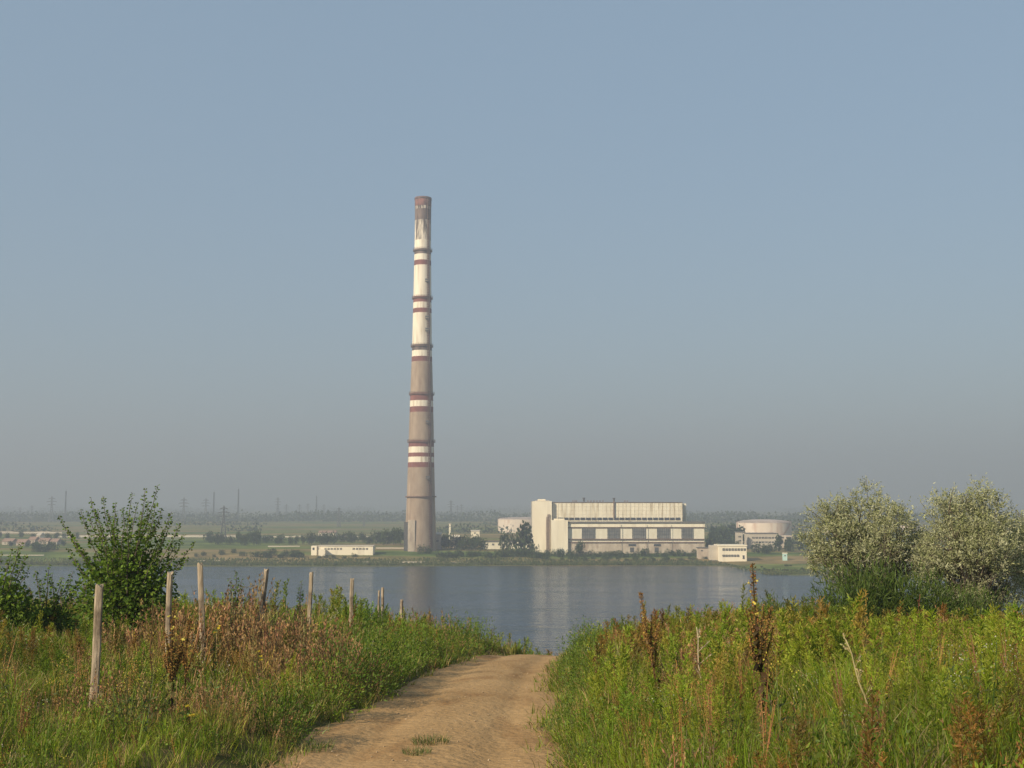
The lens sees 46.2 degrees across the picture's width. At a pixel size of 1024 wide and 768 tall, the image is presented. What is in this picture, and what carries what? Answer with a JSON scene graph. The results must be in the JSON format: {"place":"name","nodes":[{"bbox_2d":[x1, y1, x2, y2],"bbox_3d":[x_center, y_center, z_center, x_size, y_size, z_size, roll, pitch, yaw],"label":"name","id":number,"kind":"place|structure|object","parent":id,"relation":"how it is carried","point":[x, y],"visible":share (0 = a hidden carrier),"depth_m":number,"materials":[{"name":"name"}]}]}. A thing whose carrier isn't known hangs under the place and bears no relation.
{"place":"outdoors","nodes":[
{"label":"outdoors","id":0,"kind":"place"},
{"bbox_2d":[269,654,564,767],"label":"path","id":1,"kind":"structure","parent":0,"point":[496,749],"depth_m":16.57,"materials":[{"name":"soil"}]},
{"bbox_2d":[288,736,338,752],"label":"grass tuft","id":2,"kind":"object","parent":1,"relation":"on","point":[320,746],"visible":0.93,"depth_m":13.86,"materials":[{"name":"plant"}]},
{"bbox_2d":[401,746,432,755],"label":"grass tuft","id":3,"kind":"object","parent":1,"relation":"on","point":[421,752],"visible":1,"depth_m":13.36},
{"bbox_2d":[410,732,449,745],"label":"grass tuft","id":4,"kind":"object","parent":1,"relation":"on","point":[431,740],"visible":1,"depth_m":14.36,"materials":[{"name":"plant"}]},
{"bbox_2d":[0,566,1023,655],"bbox_3d":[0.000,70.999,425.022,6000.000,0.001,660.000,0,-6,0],"label":"water","id":5,"kind":"structure","parent":0,"point":[542,608],"depth_m":399.65,"materials":[{"name":"blue liquid"}]},
{"bbox_2d":[0,556,1005,574],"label":"reeds","id":6,"kind":"object","parent":5,"relation":"on","point":[385,562],"visible":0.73,"depth_m":558.46,"materials":[{"name":"plant"}]},
{"bbox_2d":[0,508,1023,767],"bbox_3d":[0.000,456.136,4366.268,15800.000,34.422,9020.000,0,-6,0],"label":"ground","id":7,"kind":"structure","parent":0,"point":[768,560],"depth_m":616.21,"materials":[{"name":"plant"}]},
{"bbox_2d":[0,541,40,632],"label":"broadleaf bush","id":8,"kind":"object","parent":7,"relation":"on","point":[10,589],"visible":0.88,"depth_m":22.62,"materials":[{"name":"green plant"}]},
{"bbox_2d":[15,565,82,641],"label":"broadleaf bush","id":9,"kind":"object","parent":7,"relation":"on","point":[46,611],"visible":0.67,"depth_m":23.68,"materials":[{"name":"green plant"}]},
{"bbox_2d":[89,584,103,707],"bbox_3d":[-5.116,3.294,14.747,0.132,1.664,0.119,0,-6,0],"label":"fence post","id":10,"kind":"object","parent":7,"relation":"on","point":[97,631],"visible":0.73,"depth_m":14.72,"materials":[{"name":"grey wood"}]},
{"bbox_2d":[57,484,195,644],"bbox_3d":[-6.984,3.350,21.788,2.472,3.046,1.732,0,-6,0],"label":"broadleaf bush","id":11,"kind":"object","parent":7,"relation":"on","point":[126,589],"visible":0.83,"depth_m":21.59,"materials":[{"name":"green plant"}]},
{"bbox_2d":[138,606,155,682],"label":"dead stalk","id":12,"kind":"object","parent":7,"relation":"on","point":[153,613],"visible":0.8,"depth_m":17.20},
{"bbox_2d":[58,535,235,536],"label":"concrete wall","id":13,"kind":"structure","parent":7,"relation":"on","point":[158,536],"depth_m":843.54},
{"bbox_2d":[165,571,172,676],"bbox_3d":[-5.155,3.759,18.010,0.116,1.884,0.104,6,-8,-44],"label":"fence post","id":14,"kind":"object","parent":7,"relation":"on","point":[169,587],"visible":0.52,"depth_m":18.02,"materials":[{"name":"grey wood"}]},
{"bbox_2d":[160,600,185,715],"bbox_3d":[-4.222,3.422,14.921,0.306,1.461,0.308,0,-6,0],"label":"mullein","id":15,"kind":"object","parent":7,"relation":"on","point":[168,657],"visible":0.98,"depth_m":14.90,"materials":[{"name":"brown plant"}]},
{"bbox_2d":[176,618,197,702],"bbox_3d":[-4.329,3.723,15.889,0.308,1.217,0.272,0,-6,0],"label":"mullein","id":16,"kind":"object","parent":7,"relation":"on","point":[185,656],"visible":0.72,"depth_m":15.90,"materials":[{"name":"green plant"}]},
{"bbox_2d":[197,562,205,666],"bbox_3d":[-5.148,3.951,19.909,0.191,1.970,0.112,0,-6,0],"label":"fence post","id":17,"kind":"object","parent":7,"relation":"on","point":[200,586],"visible":0.65,"depth_m":19.91,"materials":[{"name":"grey wood"}]},
{"bbox_2d":[217,506,229,536],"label":"pylon","id":18,"kind":"object","parent":7,"relation":"on","point":[223,512],"visible":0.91,"depth_m":822.79,"materials":[{"name":"metal"}]},
{"bbox_2d":[227,570,243,622],"bbox_3d":[-5.777,4.572,24.665,0.533,1.471,0.501,0,-6,0],"label":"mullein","id":19,"kind":"object","parent":7,"relation":"on","point":[235,593],"visible":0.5,"depth_m":24.70,"materials":[{"name":"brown plant"}]},
{"bbox_2d":[251,529,260,544],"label":"shore tree","id":20,"kind":"object","parent":7,"relation":"on","point":[255,535],"visible":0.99,"depth_m":693.77,"materials":[{"name":"green plant"}]},
{"bbox_2d":[259,569,268,626],"bbox_3d":[-4.928,4.559,23.661,0.235,1.824,0.120,0,-6,0],"label":"fence post","id":21,"kind":"object","parent":7,"relation":"on","point":[265,583],"visible":0.5,"depth_m":23.68,"materials":[{"name":"grey wood"}]},
{"bbox_2d":[227,670,318,745],"bbox_3d":[-2.915,3.838,14.411,1.419,0.872,1.372,-1,-6,14],"label":"leafy bush","id":22,"kind":"object","parent":7,"relation":"on","point":[277,710],"visible":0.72,"depth_m":14.25,"materials":[{"name":"green plant"}]},
{"bbox_2d":[293,580,305,622],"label":"broadleaf bush","id":23,"kind":"object","parent":7,"relation":"on","point":[301,598],"visible":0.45,"depth_m":29.65,"materials":[{"name":"green plant"}]},
{"bbox_2d":[307,572,312,629],"bbox_3d":[-4.815,5.405,28.609,0.128,1.836,0.126,0,-6,0],"label":"fence post","id":24,"kind":"object","parent":7,"relation":"on","point":[310,592],"visible":0.64,"depth_m":28.59,"materials":[{"name":"grey wood"}]},
{"bbox_2d":[277,648,371,721],"bbox_3d":[-2.767,4.265,17.247,1.465,1.011,1.509,1,-6,-14],"label":"leafy bush","id":25,"kind":"object","parent":7,"relation":"on","point":[322,675],"visible":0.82,"depth_m":17.16,"materials":[{"name":"green plant"}]},
{"bbox_2d":[311,545,375,555],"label":"building","id":26,"kind":"structure","parent":7,"relation":"on","point":[320,550],"depth_m":590.76,"materials":[{"name":"concrete"}]},
{"bbox_2d":[295,622,398,702],"bbox_3d":[-2.684,4.446,19.245,1.716,1.290,1.773,1,-6,-14],"label":"leafy bush","id":27,"kind":"object","parent":7,"relation":"on","point":[355,675],"visible":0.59,"depth_m":19.11,"materials":[{"name":"green plant"}]},
{"bbox_2d":[349,578,353,629],"bbox_3d":[-4.491,6.363,33.529,0.118,1.868,0.123,-2,-6,18],"label":"fence post","id":28,"kind":"object","parent":7,"relation":"on","point":[351,591],"visible":0.57,"depth_m":33.53,"materials":[{"name":"grey wood"}]},
{"bbox_2d":[323,611,414,679],"bbox_3d":[-2.772,5.026,23.163,1.973,1.287,2.039,-1,-6,7],"label":"leafy bush","id":29,"kind":"object","parent":7,"relation":"on","point":[377,641],"visible":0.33,"depth_m":23.09,"materials":[{"name":"green plant"}]},
{"bbox_2d":[338,635,409,696],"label":"leafy bush","id":30,"kind":"object","parent":7,"relation":"on","point":[379,663],"visible":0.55,"depth_m":21.10,"materials":[{"name":"green plant"}]},
{"bbox_2d":[370,529,382,543],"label":"shore tree","id":31,"kind":"object","parent":7,"relation":"on","point":[377,536],"visible":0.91,"depth_m":711.62,"materials":[{"name":"green plant"}]},
{"bbox_2d":[381,528,391,544],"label":"shore tree","id":32,"kind":"object","parent":7,"relation":"on","point":[385,534],"visible":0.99,"depth_m":688.66,"materials":[{"name":"green plant"}]},
{"bbox_2d":[360,629,413,676],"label":"leafy bush","id":33,"kind":"object","parent":7,"relation":"on","point":[395,655],"visible":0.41,"depth_m":24.77,"materials":[{"name":"green plant"}]},
{"bbox_2d":[355,605,432,667],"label":"leafy bush","id":34,"kind":"object","parent":7,"relation":"on","point":[405,642],"visible":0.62,"depth_m":27.02,"materials":[{"name":"green plant"}]},
{"bbox_2d":[393,528,403,544],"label":"shore tree","id":35,"kind":"object","parent":7,"relation":"on","point":[399,537],"visible":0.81,"depth_m":686.36,"materials":[{"name":"green plant"}]},
{"bbox_2d":[384,614,440,664],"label":"leafy bush","id":36,"kind":"object","parent":7,"relation":"on","point":[421,643],"visible":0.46,"depth_m":29.43,"materials":[{"name":"green plant"}]},
{"bbox_2d":[404,196,436,551],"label":"chimney","id":37,"kind":"object","parent":7,"relation":"on","point":[420,526],"visible":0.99,"depth_m":617.14,"materials":[{"name":"concrete"}]},
{"bbox_2d":[392,613,457,656],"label":"leafy bush","id":38,"kind":"object","parent":7,"relation":"on","point":[433,638],"visible":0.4,"depth_m":31.95,"materials":[{"name":"green plant"}]},
{"bbox_2d":[436,532,441,548],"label":"shed","id":39,"kind":"structure","parent":7,"relation":"on","point":[438,539],"depth_m":626.98,"materials":[{"name":"concrete"}]},
{"bbox_2d":[430,622,481,659],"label":"leafy bush","id":40,"kind":"object","parent":7,"relation":"on","point":[454,634],"visible":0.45,"depth_m":34.40,"materials":[{"name":"green plant"}]},
{"bbox_2d":[429,606,490,655],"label":"leafy bush","id":41,"kind":"object","parent":7,"relation":"on","point":[463,626],"visible":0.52,"depth_m":36.89,"materials":[{"name":"green plant"}]},
{"bbox_2d":[444,617,488,649],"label":"leafy bush","id":42,"kind":"object","parent":7,"relation":"on","point":[473,635],"visible":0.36,"depth_m":39.30,"materials":[{"name":"green plant"}]},
{"bbox_2d":[473,537,487,549],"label":"shore tree","id":43,"kind":"object","parent":7,"relation":"on","point":[479,543],"visible":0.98,"depth_m":616.75,"materials":[{"name":"green plant"}]},
{"bbox_2d":[457,612,505,649],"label":"leafy bush","id":44,"kind":"object","parent":7,"relation":"on","point":[481,624],"visible":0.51,"depth_m":41.85,"materials":[{"name":"green plant"}]},
{"bbox_2d":[13,571,969,767],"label":"dry grass","id":45,"kind":"structure","parent":7,"relation":"on","point":[251,634],"depth_m":19.39,"materials":[{"name":"plant"}]},
{"bbox_2d":[482,541,528,548],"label":"building","id":46,"kind":"structure","parent":7,"relation":"on","point":[493,545],"depth_m":634.58,"materials":[{"name":"white concrete"}]},
{"bbox_2d":[499,530,513,550],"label":"shore tree","id":47,"kind":"object","parent":7,"relation":"on","point":[503,538],"visible":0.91,"depth_m":600.11,"materials":[{"name":"green plant"}]},
{"bbox_2d":[0,603,1023,767],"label":"grass","id":48,"kind":"structure","parent":7,"relation":"on","point":[899,759],"depth_m":12.28,"materials":[{"name":"plant"}]},
{"bbox_2d":[0,578,1023,767],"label":"feathery weeds","id":49,"kind":"object","parent":7,"relation":"on","point":[821,621],"visible":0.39,"depth_m":15.32,"materials":[{"name":"green plant"}]},
{"bbox_2d":[0,600,1023,767],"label":"undergrowth","id":50,"kind":"object","parent":7,"relation":"on","point":[96,721],"visible":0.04,"depth_m":11.63,"materials":[{"name":"green plant"}]},
{"bbox_2d":[0,503,1023,532],"bbox_3d":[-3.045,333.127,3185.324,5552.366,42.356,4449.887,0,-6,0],"label":"woodland","id":51,"kind":"object","parent":7,"relation":"on","point":[6,516],"visible":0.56,"depth_m":1654.51,"materials":[{"name":"plant"}]},
{"bbox_2d":[0,601,1023,767],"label":"dead weeds","id":52,"kind":"object","parent":7,"relation":"on","point":[739,679],"visible":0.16,"depth_m":11.62,"materials":[{"name":"plant"}]},
{"bbox_2d":[0,592,1023,767],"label":"wildflowers","id":53,"kind":"object","parent":7,"relation":"on","point":[210,715],"visible":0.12,"depth_m":11.98,"materials":[{"name":"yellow plant"}]},
{"bbox_2d":[498,517,530,532],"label":"storage tank","id":54,"kind":"object","parent":7,"relation":"on","point":[512,523],"visible":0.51,"depth_m":976.78,"materials":[{"name":"paint"}]},
{"bbox_2d":[511,520,535,551],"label":"shore tree","id":55,"kind":"object","parent":7,"relation":"on","point":[525,540],"visible":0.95,"depth_m":600.64,"materials":[{"name":"green plant"}]},
{"bbox_2d":[535,692,591,732],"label":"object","id":56,"kind":"object","parent":7,"relation":"on","point":[570,711],"visible":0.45,"depth_m":15.65,"materials":[{"name":"green plant"}]},
{"bbox_2d":[551,630,593,673],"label":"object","id":57,"kind":"object","parent":7,"relation":"on","point":[579,646],"visible":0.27,"depth_m":24.53,"materials":[{"name":"green plant"}]},
{"bbox_2d":[546,731,600,767],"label":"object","id":58,"kind":"object","parent":7,"relation":"on","point":[567,757],"visible":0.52,"depth_m":12.19,"materials":[{"name":"green plant"}]},
{"bbox_2d":[550,636,610,681],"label":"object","id":59,"kind":"object","parent":7,"relation":"on","point":[576,660],"visible":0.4,"depth_m":22.06,"materials":[{"name":"green plant"}]},
{"bbox_2d":[557,648,605,695],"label":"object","id":60,"kind":"object","parent":7,"relation":"on","point":[565,684],"visible":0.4,"depth_m":19.63,"materials":[{"name":"green plant"}]},
{"bbox_2d":[557,660,608,706],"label":"leafy bush","id":61,"kind":"object","parent":7,"relation":"on","point":[572,691],"visible":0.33,"depth_m":17.64,"materials":[{"name":"green plant"}]},
{"bbox_2d":[555,615,610,659],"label":"leafy bush","id":62,"kind":"object","parent":7,"relation":"on","point":[580,638],"visible":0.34,"depth_m":27.55,"materials":[{"name":"green plant"}]},
{"bbox_2d":[554,686,619,749],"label":"leafy bush","id":63,"kind":"object","parent":7,"relation":"on","point":[579,718],"visible":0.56,"depth_m":13.88,"materials":[{"name":"green plant"}]},
{"bbox_2d":[566,618,612,652],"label":"leafy bush","id":64,"kind":"object","parent":7,"relation":"on","point":[585,634],"visible":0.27,"depth_m":30.53,"materials":[{"name":"green plant"}]},
{"bbox_2d":[531,498,704,553],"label":"power station","id":65,"kind":"object","parent":7,"relation":"on","point":[624,526],"visible":0.98,"depth_m":623.36,"materials":[{"name":"metal"}]},
{"bbox_2d":[558,518,679,519],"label":"clerestory window","id":66,"kind":"structure","parent":65,"relation":"in","point":[558,518],"depth_m":628.18,"materials":[{"name":"grey glass"}]},
{"bbox_2d":[638,592,660,693],"bbox_3d":[1.916,3.565,16.333,0.424,1.463,0.308,0,-6,0],"label":"mullein","id":67,"kind":"object","parent":7,"relation":"on","point":[650,648],"visible":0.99,"depth_m":16.32,"materials":[{"name":"brown plant"}]},
{"bbox_2d":[696,547,708,558],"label":"shed","id":68,"kind":"structure","parent":7,"relation":"on","point":[702,552],"depth_m":586.70,"materials":[{"name":"white concrete"}]},
{"bbox_2d":[695,627,710,684],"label":"dead stalk","id":69,"kind":"object","parent":7,"relation":"on","point":[698,631],"visible":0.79,"depth_m":15.31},
{"bbox_2d":[719,526,732,543],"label":"shore tree","id":70,"kind":"object","parent":7,"relation":"on","point":[726,534],"visible":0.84,"depth_m":744.94,"materials":[{"name":"green plant"}]},
{"bbox_2d":[708,544,746,561],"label":"shore building","id":71,"kind":"structure","parent":7,"relation":"on","point":[727,552],"depth_m":572.87,"materials":[{"name":"white concrete"}]},
{"bbox_2d":[734,531,742,543],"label":"stair block","id":72,"kind":"structure","parent":7,"relation":"on","point":[739,536],"depth_m":678.83,"materials":[{"name":"concrete"}]},
{"bbox_2d":[743,563,775,719],"bbox_3d":[2.576,2.669,12.399,0.317,1.621,0.294,-4,-7,35],"label":"mullein","id":73,"kind":"object","parent":7,"relation":"on","point":[760,649],"visible":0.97,"depth_m":12.37,"materials":[{"name":"brown plant"}]},
{"bbox_2d":[736,519,791,534],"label":"storage tank","id":74,"kind":"object","parent":7,"relation":"on","point":[781,527],"visible":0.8,"depth_m":740.50,"materials":[{"name":"paint"}]},
{"bbox_2d":[744,533,791,548],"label":"office building","id":75,"kind":"structure","parent":7,"relation":"on","point":[756,538],"depth_m":684.61,"materials":[{"name":"concrete"}]},
{"bbox_2d":[756,593,790,615],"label":"scrub bush","id":76,"kind":"object","parent":7,"relation":"on","point":[779,604],"visible":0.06,"depth_m":33.51,"materials":[{"name":"green plant"}]},
{"bbox_2d":[773,533,782,550],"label":"shore tree","id":77,"kind":"object","parent":7,"relation":"on","point":[779,541],"visible":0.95,"depth_m":652.04,"materials":[{"name":"green plant"}]},
{"bbox_2d":[789,620,806,674],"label":"feathery weed","id":78,"kind":"object","parent":7,"relation":"on","point":[799,623],"visible":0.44,"depth_m":15.11,"materials":[{"name":"green plant"}]},
{"bbox_2d":[804,622,832,672],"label":"feathery weed","id":79,"kind":"object","parent":7,"relation":"on","point":[811,634],"visible":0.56,"depth_m":15.10,"materials":[{"name":"green plant"}]},
{"bbox_2d":[794,575,876,632],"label":"scrub bush","id":80,"kind":"object","parent":7,"relation":"on","point":[835,598],"visible":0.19,"depth_m":26.58,"materials":[{"name":"green plant"}]},
{"bbox_2d":[826,616,845,667],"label":"feathery weed","id":81,"kind":"object","parent":7,"relation":"on","point":[832,643],"visible":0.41,"depth_m":15.35,"materials":[{"name":"green plant"}]},
{"bbox_2d":[804,556,908,621],"bbox_3d":[7.516,4.971,27.187,2.609,2.154,2.629,-5,-8,41],"label":"scrub bush","id":82,"kind":"object","parent":7,"relation":"on","point":[847,590],"visible":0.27,"depth_m":26.99,"materials":[{"name":"green plant"}]},
{"bbox_2d":[840,633,872,708],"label":"dead stalk","id":83,"kind":"object","parent":7,"relation":"on","point":[859,672],"visible":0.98,"depth_m":10.78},
{"bbox_2d":[845,625,876,674],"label":"feathery weed","id":84,"kind":"object","parent":7,"relation":"on","point":[856,635],"visible":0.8,"depth_m":14.10,"materials":[{"name":"green plant"}]},
{"bbox_2d":[792,475,936,603],"bbox_3d":[8.850,4.399,29.753,3.702,4.304,2.604,4,-7,-34],"label":"olive tree","id":85,"kind":"object","parent":7,"relation":"on","point":[838,524],"visible":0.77,"depth_m":29.55,"materials":[{"name":"plant"}]},
{"bbox_2d":[859,613,887,680],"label":"feathery weed","id":86,"kind":"object","parent":7,"relation":"on","point":[874,637],"visible":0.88,"depth_m":13.37,"materials":[{"name":"green plant"}]},
{"bbox_2d":[822,552,929,619],"bbox_3d":[8.026,4.968,27.588,2.760,2.262,2.739,1,-6,-14],"label":"scrub bush","id":87,"kind":"object","parent":7,"relation":"on","point":[870,574],"visible":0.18,"depth_m":27.37,"materials":[{"name":"green plant"}]},
{"bbox_2d":[880,625,892,666],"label":"feathery weed","id":88,"kind":"object","parent":7,"relation":"on","point":[888,636],"visible":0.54,"depth_m":14.63,"materials":[{"name":"green plant"}]},
{"bbox_2d":[841,556,933,619],"bbox_3d":[8.264,4.928,27.066,2.609,2.155,2.629,-4,-7,33],"label":"scrub bush","id":89,"kind":"object","parent":7,"relation":"on","point":[891,599],"visible":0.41,"depth_m":26.77,"materials":[{"name":"green plant"}]},
{"bbox_2d":[882,611,904,667],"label":"feathery weed","id":90,"kind":"object","parent":7,"relation":"on","point":[889,618],"visible":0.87,"depth_m":14.22,"materials":[{"name":"green plant"}]},
{"bbox_2d":[897,612,917,663],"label":"feathery weed","id":91,"kind":"object","parent":7,"relation":"on","point":[904,640],"visible":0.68,"depth_m":14.78,"materials":[{"name":"green plant"}]},
{"bbox_2d":[871,559,950,622],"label":"scrub bush","id":92,"kind":"object","parent":7,"relation":"on","point":[914,580],"visible":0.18,"depth_m":27.18,"materials":[{"name":"green plant"}]},
{"bbox_2d":[897,609,934,675],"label":"feathery weed","id":93,"kind":"object","parent":7,"relation":"on","point":[920,621],"visible":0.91,"depth_m":13.54,"materials":[{"name":"green plant"}]},
{"bbox_2d":[908,606,928,656],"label":"feathery weed","id":94,"kind":"object","parent":7,"relation":"on","point":[914,613],"visible":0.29,"depth_m":15.33,"materials":[{"name":"green plant"}]},
{"bbox_2d":[881,565,977,624],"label":"scrub bush","id":95,"kind":"object","parent":7,"relation":"on","point":[926,588],"visible":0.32,"depth_m":26.64,"materials":[{"name":"green plant"}]},
{"bbox_2d":[918,605,947,669],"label":"feathery weed","id":96,"kind":"object","parent":7,"relation":"on","point":[932,625],"visible":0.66,"depth_m":14.03,"materials":[{"name":"green plant"}]},
{"bbox_2d":[906,575,980,625],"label":"scrub bush","id":97,"kind":"object","parent":7,"relation":"on","point":[944,593],"visible":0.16,"depth_m":26.84,"materials":[{"name":"green plant"}]},
{"bbox_2d":[928,580,994,629],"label":"scrub bush","id":98,"kind":"object","parent":7,"relation":"on","point":[967,599],"visible":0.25,"depth_m":26.71,"materials":[{"name":"green plant"}]},
{"bbox_2d":[904,473,1023,616],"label":"olive tree","id":99,"kind":"object","parent":7,"relation":"on","point":[990,533],"visible":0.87,"depth_m":28.65,"materials":[{"name":"plant"}]},
{"bbox_2d":[957,617,976,658],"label":"feathery weed","id":100,"kind":"object","parent":7,"relation":"on","point":[967,633],"visible":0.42,"depth_m":14.38,"materials":[{"name":"green plant"}]},
{"bbox_2d":[970,617,997,655],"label":"feathery weed","id":101,"kind":"object","parent":7,"relation":"on","point":[981,626],"visible":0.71,"depth_m":14.12,"materials":[{"name":"green plant"}]},
{"bbox_2d":[956,583,1016,622],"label":"scrub bush","id":102,"kind":"object","parent":7,"relation":"on","point":[990,596],"visible":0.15,"depth_m":26.97,"materials":[{"name":"green plant"}]},
{"bbox_2d":[981,609,1001,652],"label":"feathery weed","id":103,"kind":"object","parent":7,"relation":"on","point":[992,627],"visible":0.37,"depth_m":14.71,"materials":[{"name":"green plant"}]},
{"bbox_2d":[993,619,1014,667],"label":"feathery weed","id":104,"kind":"object","parent":7,"relation":"on","point":[1004,620],"visible":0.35,"depth_m":13.94,"materials":[{"name":"green plant"}]},
{"bbox_2d":[1004,507,1023,598],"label":"olive tree","id":105,"kind":"object","parent":7,"relation":"on","point":[1018,513],"visible":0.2,"depth_m":30.15,"materials":[{"name":"plant"}]},
{"bbox_2d":[0,0,1023,507],"label":"sky","id":106,"kind":"structure","parent":0,"point":[712,253],"materials":[{"name":"blue"}]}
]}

